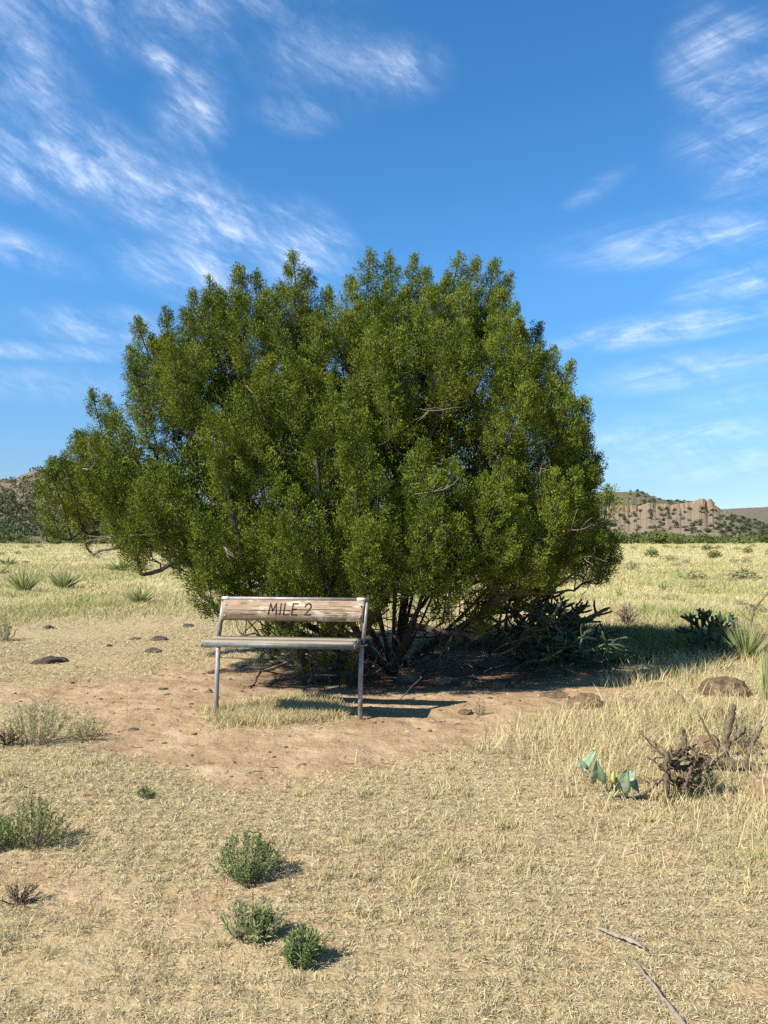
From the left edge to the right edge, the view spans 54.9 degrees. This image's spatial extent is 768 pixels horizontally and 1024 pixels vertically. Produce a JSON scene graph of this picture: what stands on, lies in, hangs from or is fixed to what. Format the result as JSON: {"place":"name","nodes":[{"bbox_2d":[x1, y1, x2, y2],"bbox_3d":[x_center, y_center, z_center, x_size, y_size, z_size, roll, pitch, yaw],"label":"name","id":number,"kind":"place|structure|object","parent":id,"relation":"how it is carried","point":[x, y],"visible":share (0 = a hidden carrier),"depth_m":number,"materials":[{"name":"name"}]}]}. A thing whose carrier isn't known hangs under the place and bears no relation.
{"place":"outdoors","nodes":[
{"label":"outdoors","id":0,"kind":"place"},
{"bbox_2d":[0,468,379,543],"bbox_3d":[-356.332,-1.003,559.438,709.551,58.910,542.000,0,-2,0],"label":"hill","id":1,"kind":"structure","parent":0,"point":[7,485],"depth_m":441.15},
{"bbox_2d":[0,466,320,543],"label":"hillside woodland","id":2,"kind":"object","parent":1,"relation":"on","point":[17,533],"visible":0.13,"depth_m":368.15,"materials":[{"name":"green plant"}]},
{"bbox_2d":[0,543,767,1023],"bbox_3d":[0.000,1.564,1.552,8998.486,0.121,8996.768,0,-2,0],"label":"ground","id":3,"kind":"structure","parent":0,"point":[222,749],"depth_m":3.67,"materials":[{"name":"soil"}]},
{"bbox_2d":[0,812,15,850],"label":"green forb","id":4,"kind":"object","parent":3,"relation":"on","point":[5,845],"visible":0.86,"depth_m":3.59,"materials":[{"name":"green plant"}]},
{"bbox_2d":[0,617,15,641],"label":"green forb","id":5,"kind":"object","parent":3,"relation":"on","point":[6,633],"visible":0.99,"depth_m":11.10,"materials":[{"name":"plant"}]},
{"bbox_2d":[0,558,18,564],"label":"yucca","id":6,"kind":"object","parent":3,"relation":"on","point":[6,562],"visible":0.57,"depth_m":42.95,"materials":[{"name":"green plant"}]},
{"bbox_2d":[0,725,22,745],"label":"dry bush","id":7,"kind":"object","parent":3,"relation":"on","point":[3,739],"visible":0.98,"depth_m":5.40,"materials":[{"name":"brown plant"}]},
{"bbox_2d":[0,882,44,906],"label":"dry bush","id":8,"kind":"object","parent":3,"relation":"on","point":[25,894],"visible":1,"depth_m":3.05,"materials":[{"name":"brown plant"}]},
{"bbox_2d":[2,567,44,591],"bbox_3d":[-10.455,1.901,21.445,1.378,0.889,1.418,0,-2,0],"label":"yucca","id":9,"kind":"object","parent":3,"relation":"on","point":[29,583],"visible":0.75,"depth_m":21.31,"materials":[{"name":"green plant"}]},
{"bbox_2d":[0,793,70,850],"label":"green forb","id":10,"kind":"object","parent":3,"relation":"on","point":[36,829],"visible":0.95,"depth_m":3.62,"materials":[{"name":"green plant"}]},
{"bbox_2d":[3,690,67,745],"bbox_3d":[-2.577,1.529,5.468,0.431,0.404,0.340,0,-2,11],"label":"green forb","id":11,"kind":"object","parent":3,"relation":"on","point":[42,737],"visible":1,"depth_m":5.48,"materials":[{"name":"green plant"}]},
{"bbox_2d":[42,625,53,628],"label":"rock","id":12,"kind":"object","parent":3,"relation":"on","point":[49,627],"visible":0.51,"depth_m":12.51,"materials":[{"name":"stone"}]},
{"bbox_2d":[31,656,68,664],"bbox_3d":[-4.117,1.831,9.116,0.439,0.124,0.333,1,-3,-34],"label":"rock","id":13,"kind":"object","parent":3,"relation":"on","point":[49,660],"visible":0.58,"depth_m":9.00,"materials":[{"name":"grey stone"}]},
{"bbox_2d":[48,538,60,543],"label":"foothill tree","id":14,"kind":"object","parent":3,"relation":"on","point":[51,542],"visible":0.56,"depth_m":258.87,"materials":[{"name":"green plant"}]},
{"bbox_2d":[46,566,81,588],"bbox_3d":[-10.036,2.058,23.239,1.200,0.781,1.170,0,-2,0],"label":"yucca","id":15,"kind":"object","parent":3,"relation":"on","point":[64,582],"visible":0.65,"depth_m":23.11,"materials":[{"name":"green plant"}]},
{"bbox_2d":[79,595,92,603],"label":"yucca","id":16,"kind":"object","parent":3,"relation":"on","point":[86,599],"visible":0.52,"depth_m":17.39,"materials":[{"name":"green plant"}]},
{"bbox_2d":[67,718,111,739],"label":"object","id":17,"kind":"object","parent":3,"relation":"on","point":[86,726],"visible":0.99,"depth_m":5.73,"materials":[{"name":"green plant"}]},
{"bbox_2d":[95,536,108,543],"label":"foothill tree","id":18,"kind":"object","parent":3,"relation":"on","point":[103,542],"visible":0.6,"depth_m":260.46,"materials":[{"name":"green plant"}]},
{"bbox_2d":[104,558,133,570],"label":"yucca","id":19,"kind":"object","parent":3,"relation":"on","point":[113,566],"visible":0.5,"depth_m":34.36,"materials":[{"name":"green plant"}]},
{"bbox_2d":[124,586,157,602],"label":"yucca","id":20,"kind":"object","parent":3,"relation":"on","point":[136,597],"visible":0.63,"depth_m":17.37,"materials":[{"name":"green plant"}]},
{"bbox_2d":[136,786,155,798],"bbox_3d":[-1.392,1.635,4.313,0.121,0.099,0.108,-2,-3,36],"label":"green forb","id":21,"kind":"object","parent":3,"relation":"on","point":[145,793],"visible":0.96,"depth_m":4.30,"materials":[{"name":"green plant"}]},
{"bbox_2d":[144,647,162,652],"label":"rock","id":22,"kind":"object","parent":3,"relation":"on","point":[152,650],"visible":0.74,"depth_m":9.87,"materials":[{"name":"beige stone"}]},
{"bbox_2d":[150,636,167,640],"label":"rock","id":23,"kind":"object","parent":3,"relation":"on","point":[156,638],"visible":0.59,"depth_m":11.09,"materials":[{"name":"stone"}]},
{"bbox_2d":[208,826,279,885],"bbox_3d":[-0.607,1.484,3.227,0.290,0.251,0.288,1,-2,-30],"label":"green forb","id":24,"kind":"object","parent":3,"relation":"on","point":[253,870],"visible":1,"depth_m":3.19,"materials":[{"name":"green plant"}]},
{"bbox_2d":[220,892,284,945],"bbox_3d":[-0.488,1.519,2.768,0.247,0.185,0.205,-1,-2,22],"label":"green forb","id":25,"kind":"object","parent":3,"relation":"on","point":[244,910],"visible":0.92,"depth_m":2.75,"materials":[{"name":"green plant"}]},
{"bbox_2d":[239,904,281,941],"bbox_3d":[-0.458,1.536,2.771,0.160,0.136,0.119,1,-2,-28],"label":"green forb","id":26,"kind":"object","parent":3,"relation":"on","point":[265,920],"visible":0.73,"depth_m":2.75,"materials":[{"name":"green plant"}]},
{"bbox_2d":[257,658,296,671],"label":"dead branch","id":27,"kind":"object","parent":3,"relation":"on","point":[278,665],"visible":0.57,"depth_m":8.73,"materials":[{"name":"grey wood"}]},
{"bbox_2d":[201,596,368,719],"bbox_3d":[-0.829,1.321,6.243,1.360,1.170,0.483,0,-2,7],"label":"bench","id":28,"kind":"object","parent":3,"relation":"on","point":[327,609],"visible":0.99,"depth_m":6.38,"materials":[{"name":"wood"}]},
{"bbox_2d":[276,920,326,970],"bbox_3d":[-0.285,1.518,2.593,0.162,0.161,0.155,-1,-2,17],"label":"green forb","id":29,"kind":"object","parent":3,"relation":"on","point":[301,950],"visible":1,"depth_m":2.58,"materials":[{"name":"green plant"}]},
{"bbox_2d":[13,663,640,882],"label":"pebbles","id":30,"kind":"object","parent":3,"relation":"on","point":[320,727],"visible":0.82,"depth_m":6.76,"materials":[{"name":"brown stone"}]},
{"bbox_2d":[30,246,627,698],"bbox_3d":[-0.579,-0.574,8.761,6.643,5.364,4.566,0,-2,0],"label":"juniper tree","id":31,"kind":"object","parent":3,"relation":"on","point":[294,402],"visible":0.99,"depth_m":7.49,"materials":[{"name":"green plant"}]},
{"bbox_2d":[321,655,348,671],"bbox_3d":[-0.563,1.865,8.840,0.402,0.332,0.296,1,-2,-23],"label":"rock","id":32,"kind":"object","parent":3,"relation":"on","point":[336,657],"visible":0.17,"depth_m":8.75,"materials":[{"name":"grey stone"}]},
{"bbox_2d":[368,665,385,675],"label":"rock","id":33,"kind":"object","parent":3,"relation":"on","point":[382,671],"visible":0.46,"depth_m":8.44,"materials":[{"name":"grey stone"}]},
{"bbox_2d":[0,542,767,660],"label":"meadow grass","id":34,"kind":"structure","parent":3,"relation":"on","point":[659,615],"depth_m":21.66,"materials":[{"name":"beige plant"}]},
{"bbox_2d":[396,667,418,681],"bbox_3d":[0.263,1.819,8.091,0.267,0.240,0.222,0,-2,0],"label":"rock","id":35,"kind":"object","parent":3,"relation":"on","point":[409,676],"visible":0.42,"depth_m":8.02,"materials":[{"name":"grey stone"}]},
{"bbox_2d":[428,677,451,683],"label":"rock","id":36,"kind":"object","parent":3,"relation":"on","point":[440,680],"visible":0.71,"depth_m":7.95,"materials":[{"name":"grey stone"}]},
{"bbox_2d":[457,709,473,714],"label":"rock","id":37,"kind":"object","parent":3,"relation":"on","point":[464,712],"visible":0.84,"depth_m":6.50,"materials":[{"name":"brown stone"}]},
{"bbox_2d":[457,678,477,685],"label":"rock","id":38,"kind":"object","parent":3,"relation":"on","point":[469,682],"visible":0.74,"depth_m":7.80,"materials":[{"name":"grey stone"}]},
{"bbox_2d":[473,698,486,714],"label":"green forb","id":39,"kind":"object","parent":3,"relation":"on","point":[483,709],"visible":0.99,"depth_m":6.48,"materials":[{"name":"green plant"}]},
{"bbox_2d":[484,681,505,687],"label":"rock","id":40,"kind":"object","parent":3,"relation":"on","point":[494,684],"visible":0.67,"depth_m":7.67,"materials":[{"name":"grey stone"}]},
{"bbox_2d":[459,587,640,675],"bbox_3d":[2.005,1.353,8.945,1.855,1.096,1.906,1,-2,-27],"label":"cholla cactus","id":41,"kind":"object","parent":3,"relation":"on","point":[572,620],"visible":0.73,"depth_m":8.64,"materials":[{"name":"green plant"}]},
{"bbox_2d":[539,691,569,698],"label":"rock","id":42,"kind":"object","parent":3,"relation":"on","point":[556,694],"visible":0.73,"depth_m":7.20,"materials":[{"name":"brown stone"}]},
{"bbox_2d":[560,693,603,710],"bbox_3d":[1.806,1.718,6.681,0.436,0.177,0.345,0,-2,0],"label":"rock","id":43,"kind":"object","parent":3,"relation":"on","point":[581,698],"visible":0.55,"depth_m":6.59,"materials":[{"name":"brown stone"}]},
{"bbox_2d":[577,747,639,800],"bbox_3d":[1.289,1.505,4.233,0.356,0.293,0.117,0,-2,-3],"label":"gourd vine","id":44,"kind":"object","parent":3,"relation":"on","point":[625,780],"visible":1,"depth_m":4.23,"materials":[{"name":"green plant"}]},
{"bbox_2d":[595,925,645,949],"bbox_3d":[0.890,1.565,2.754,0.061,0.031,0.218,2,-3,-38],"label":"dead stick","id":45,"kind":"object","parent":3,"relation":"on","point":[628,938],"visible":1,"depth_m":2.73,"materials":[{"name":"beige wood"}]},
{"bbox_2d":[600,640,640,661],"bbox_3d":[2.907,1.697,9.128,0.567,0.322,0.605,-2,-3,38],"label":"yucca","id":46,"kind":"object","parent":3,"relation":"on","point":[620,657],"visible":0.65,"depth_m":9.08,"materials":[{"name":"green plant"}]},
{"bbox_2d":[612,529,632,543],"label":"belt tree","id":47,"kind":"object","parent":3,"relation":"on","point":[625,537],"visible":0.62,"depth_m":276.35,"materials":[{"name":"green plant"}]},
{"bbox_2d":[614,600,641,624],"bbox_3d":[4.183,1.746,12.752,0.463,0.484,0.460,0,-2,0],"label":"dry bush","id":48,"kind":"object","parent":3,"relation":"on","point":[626,616],"visible":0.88,"depth_m":12.70,"materials":[{"name":"brown plant"}]},
{"bbox_2d":[623,560,640,569],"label":"bush","id":49,"kind":"object","parent":3,"relation":"on","point":[631,564],"visible":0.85,"depth_m":35.80,"materials":[{"name":"plant"}]},
{"bbox_2d":[627,532,644,542],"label":"belt tree","id":50,"kind":"object","parent":3,"relation":"on","point":[636,536],"visible":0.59,"depth_m":306.63,"materials":[{"name":"green plant"}]},
{"bbox_2d":[627,676,646,680],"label":"rock","id":51,"kind":"object","parent":3,"relation":"on","point":[644,677],"visible":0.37,"depth_m":8.05,"materials":[{"name":"brown stone"}]},
{"bbox_2d":[638,532,649,543],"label":"belt tree","id":52,"kind":"object","parent":3,"relation":"on","point":[640,539],"visible":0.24,"depth_m":299.49,"materials":[{"name":"green plant"}]},
{"bbox_2d":[637,600,658,613],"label":"yucca","id":53,"kind":"object","parent":3,"relation":"on","point":[646,606],"visible":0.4,"depth_m":14.91,"materials":[{"name":"green plant"}]},
{"bbox_2d":[644,547,658,556],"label":"bush","id":54,"kind":"object","parent":3,"relation":"on","point":[651,552],"visible":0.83,"depth_m":63.32,"materials":[{"name":"green plant"}]},
{"bbox_2d":[642,528,670,543],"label":"belt tree","id":55,"kind":"object","parent":3,"relation":"on","point":[659,537],"visible":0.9,"depth_m":270.62,"materials":[{"name":"green plant"}]},
{"bbox_2d":[632,958,685,1023],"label":"dead stick","id":56,"kind":"object","parent":3,"relation":"on","point":[675,1013],"visible":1,"depth_m":2.36,"materials":[{"name":"beige wood"}]},
{"bbox_2d":[650,682,668,687],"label":"rock","id":57,"kind":"object","parent":3,"relation":"on","point":[659,684],"visible":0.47,"depth_m":7.53,"materials":[{"name":"brown stone"}]},
{"bbox_2d":[658,583,672,589],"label":"yucca","id":58,"kind":"object","parent":3,"relation":"on","point":[663,586],"visible":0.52,"depth_m":22.28,"materials":[{"name":"green plant"}]},
{"bbox_2d":[660,554,678,560],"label":"meadow scrub","id":59,"kind":"object","parent":3,"relation":"on","point":[669,558],"visible":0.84,"depth_m":52.85,"materials":[{"name":"beige plant"}]},
{"bbox_2d":[669,534,685,543],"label":"belt tree","id":60,"kind":"object","parent":3,"relation":"on","point":[677,537],"visible":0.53,"depth_m":262.82,"materials":[{"name":"green plant"}]},
{"bbox_2d":[669,605,685,616],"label":"yucca","id":61,"kind":"object","parent":3,"relation":"on","point":[677,611],"visible":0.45,"depth_m":14.09,"materials":[{"name":"green plant"}]},
{"bbox_2d":[667,694,688,707],"bbox_3d":[2.638,1.714,6.659,0.190,0.158,0.154,0,-2,0],"label":"rock","id":62,"kind":"object","parent":3,"relation":"on","point":[681,698],"visible":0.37,"depth_m":6.63,"materials":[{"name":"brown stone"}]},
{"bbox_2d":[673,538,684,543],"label":"belt tree","id":63,"kind":"object","parent":3,"relation":"on","point":[678,540],"visible":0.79,"depth_m":259.13,"materials":[{"name":"green plant"}]},
{"bbox_2d":[639,729,719,806],"bbox_3d":[1.722,1.471,4.302,0.489,0.422,0.247,0,-2,0],"label":"dead branch tangle","id":64,"kind":"object","parent":3,"relation":"on","point":[675,758],"visible":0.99,"depth_m":4.28,"materials":[{"name":"brown wood"}]},
{"bbox_2d":[683,536,694,543],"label":"belt tree","id":65,"kind":"object","parent":3,"relation":"on","point":[690,540],"visible":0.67,"depth_m":271.83,"materials":[{"name":"green plant"}]},
{"bbox_2d":[677,570,707,579],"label":"bush","id":66,"kind":"object","parent":3,"relation":"on","point":[692,573],"visible":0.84,"depth_m":27.63,"materials":[{"name":"plant"}]},
{"bbox_2d":[670,757,720,793],"bbox_3d":[1.862,1.572,4.465,0.334,0.236,0.300,0,-2,0],"label":"green forb","id":67,"kind":"object","parent":3,"relation":"on","point":[698,780],"visible":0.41,"depth_m":4.42,"materials":[{"name":"green plant"}]},
{"bbox_2d":[694,536,705,543],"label":"belt tree","id":68,"kind":"object","parent":3,"relation":"on","point":[699,540],"visible":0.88,"depth_m":312.98,"materials":[{"name":"green plant"}]},
{"bbox_2d":[688,734,720,753],"bbox_3d":[2.303,1.675,5.312,0.269,0.171,0.234,0,-2,0],"label":"rock","id":69,"kind":"object","parent":3,"relation":"on","point":[701,740],"visible":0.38,"depth_m":5.25,"materials":[{"name":"brown stone"}]},
{"bbox_2d":[701,544,712,549],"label":"bush","id":70,"kind":"object","parent":3,"relation":"on","point":[705,547],"visible":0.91,"depth_m":105.75,"materials":[{"name":"green plant"}]},
{"bbox_2d":[674,608,746,655],"bbox_3d":[4.204,1.573,9.545,0.754,0.649,0.810,0,-2,0],"label":"cholla cactus","id":71,"kind":"object","parent":3,"relation":"on","point":[719,621],"visible":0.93,"depth_m":9.55,"materials":[{"name":"green plant"}]},
{"bbox_2d":[707,548,715,557],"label":"bush","id":72,"kind":"object","parent":3,"relation":"on","point":[711,554],"visible":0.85,"depth_m":60.04,"materials":[{"name":"green plant"}]},
{"bbox_2d":[703,534,720,543],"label":"belt tree","id":73,"kind":"object","parent":3,"relation":"on","point":[709,539],"visible":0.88,"depth_m":278.43,"materials":[{"name":"green plant"}]},
{"bbox_2d":[703,707,727,719],"bbox_3d":[2.790,1.708,6.241,0.257,0.154,0.203,0,-2,0],"label":"rock","id":74,"kind":"object","parent":3,"relation":"on","point":[722,711],"visible":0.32,"depth_m":6.18,"materials":[{"name":"brown stone"}]},
{"bbox_2d":[697,703,745,757],"bbox_3d":[2.330,1.525,5.111,0.309,0.388,0.118,0,-2,0],"label":"dead stub","id":75,"kind":"object","parent":3,"relation":"on","point":[726,740],"visible":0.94,"depth_m":5.10,"materials":[{"name":"brown wood"}]},
{"bbox_2d":[694,676,749,697],"bbox_3d":[3.263,1.725,7.142,0.510,0.284,0.417,0,-2,0],"label":"rock","id":76,"kind":"object","parent":3,"relation":"on","point":[732,683],"visible":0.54,"depth_m":7.03,"materials":[{"name":"brown stone"}]},
{"bbox_2d":[685,725,767,773],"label":"fallen log","id":77,"kind":"object","parent":3,"relation":"on","point":[726,759],"visible":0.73,"depth_m":4.79,"materials":[{"name":"brown wood"}]},
{"bbox_2d":[717,709,756,748],"bbox_3d":[2.558,1.567,5.366,0.254,0.308,0.246,1,-3,-31],"label":"green forb","id":78,"kind":"object","parent":3,"relation":"on","point":[741,744],"visible":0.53,"depth_m":5.34,"materials":[{"name":"green plant"}]},
{"bbox_2d":[729,533,752,543],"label":"belt tree","id":79,"kind":"object","parent":3,"relation":"on","point":[741,540],"visible":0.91,"depth_m":260.39,"materials":[{"name":"green plant"}]},
{"bbox_2d":[734,599,748,604],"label":"meadow scrub","id":80,"kind":"object","parent":3,"relation":"on","point":[740,601],"visible":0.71,"depth_m":17.38,"materials":[{"name":"beige plant"}]},
{"bbox_2d":[723,568,762,579],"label":"bush","id":81,"kind":"object","parent":3,"relation":"on","point":[746,574],"visible":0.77,"depth_m":27.62,"materials":[{"name":"plant"}]},
{"bbox_2d":[722,616,767,659],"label":"yucca","id":82,"kind":"object","parent":3,"relation":"on","point":[741,646],"visible":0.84,"depth_m":9.09,"materials":[{"name":"green plant"}]},
{"bbox_2d":[741,546,752,552],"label":"bush","id":83,"kind":"object","parent":3,"relation":"on","point":[747,550],"visible":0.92,"depth_m":85.36,"materials":[{"name":"green plant"}]},
{"bbox_2d":[733,622,767,650],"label":"dry bush","id":84,"kind":"object","parent":3,"relation":"on","point":[763,634],"visible":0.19,"depth_m":9.52,"materials":[{"name":"beige plant"}]},
{"bbox_2d":[745,534,758,541],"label":"belt tree","id":85,"kind":"object","parent":3,"relation":"on","point":[754,536],"visible":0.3,"depth_m":353.38,"materials":[{"name":"green plant"}]},
{"bbox_2d":[742,603,767,612],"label":"meadow scrub","id":86,"kind":"object","parent":3,"relation":"on","point":[746,606],"visible":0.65,"depth_m":15.33,"materials":[{"name":"plant"}]},
{"bbox_2d":[747,776,767,801],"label":"rock","id":87,"kind":"object","parent":3,"relation":"on","point":[757,784],"visible":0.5,"depth_m":4.30,"materials":[{"name":"beige stone"}]},
{"bbox_2d":[747,646,767,699],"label":"yucca","id":88,"kind":"object","parent":3,"relation":"on","point":[764,676],"visible":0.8,"depth_m":6.88,"materials":[{"name":"green plant"}]},
{"bbox_2d":[757,534,767,542],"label":"belt tree","id":89,"kind":"object","parent":3,"relation":"on","point":[765,540],"visible":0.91,"depth_m":301.20,"materials":[{"name":"green plant"}]},
{"bbox_2d":[0,600,767,1023],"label":"dry grass","id":90,"kind":"structure","parent":0,"point":[592,936],"depth_m":3.34,"materials":[{"name":"beige plant"}]},
{"bbox_2d":[0,617,767,1023],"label":"tall grass","id":91,"kind":"structure","parent":0,"point":[290,709],"depth_m":5.03,"materials":[{"name":"plant"}]},
{"bbox_2d":[738,594,767,631],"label":"bare branch","id":92,"kind":"object","parent":91,"relation":"on","point":[752,616],"visible":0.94,"depth_m":9.78,"materials":[{"name":"grey wood"}]},
{"bbox_2d":[0,0,767,514],"label":"sky","id":93,"kind":"structure","parent":0,"point":[612,155],"materials":[{"name":"blue"}]},
{"bbox_2d":[547,630,589,652],"bbox_3d":[2.338,1.643,9.636,0.850,0.463,0.860,0,-2,0],"label":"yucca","id":94,"kind":"object","parent":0,"point":[568,638],"visible":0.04,"depth_m":9.61,"materials":[{"name":"green plant"}]},
{"bbox_2d":[396,621,767,668],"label":"green grass","id":95,"kind":"structure","parent":0,"point":[644,641],"depth_m":10.34,"materials":[{"name":"green plant"}]},
{"bbox_2d":[434,491,767,542],"bbox_3d":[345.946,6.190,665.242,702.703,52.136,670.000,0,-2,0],"label":"hill","id":96,"kind":"structure","parent":0,"point":[693,514],"depth_m":477.90,"materials":[{"name":"brown stone"}]},
{"bbox_2d":[615,585,621,596],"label":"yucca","id":97,"kind":"object","parent":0,"point":[620,592],"visible":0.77,"depth_m":19.50,"materials":[{"name":"plant"}]},
{"bbox_2d":[721,507,767,522],"bbox_3d":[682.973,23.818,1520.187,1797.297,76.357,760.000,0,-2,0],"label":"hill","id":98,"kind":"structure","parent":0,"point":[760,514],"depth_m":1501.27,"materials":[{"name":"brown stone"}]}
]}

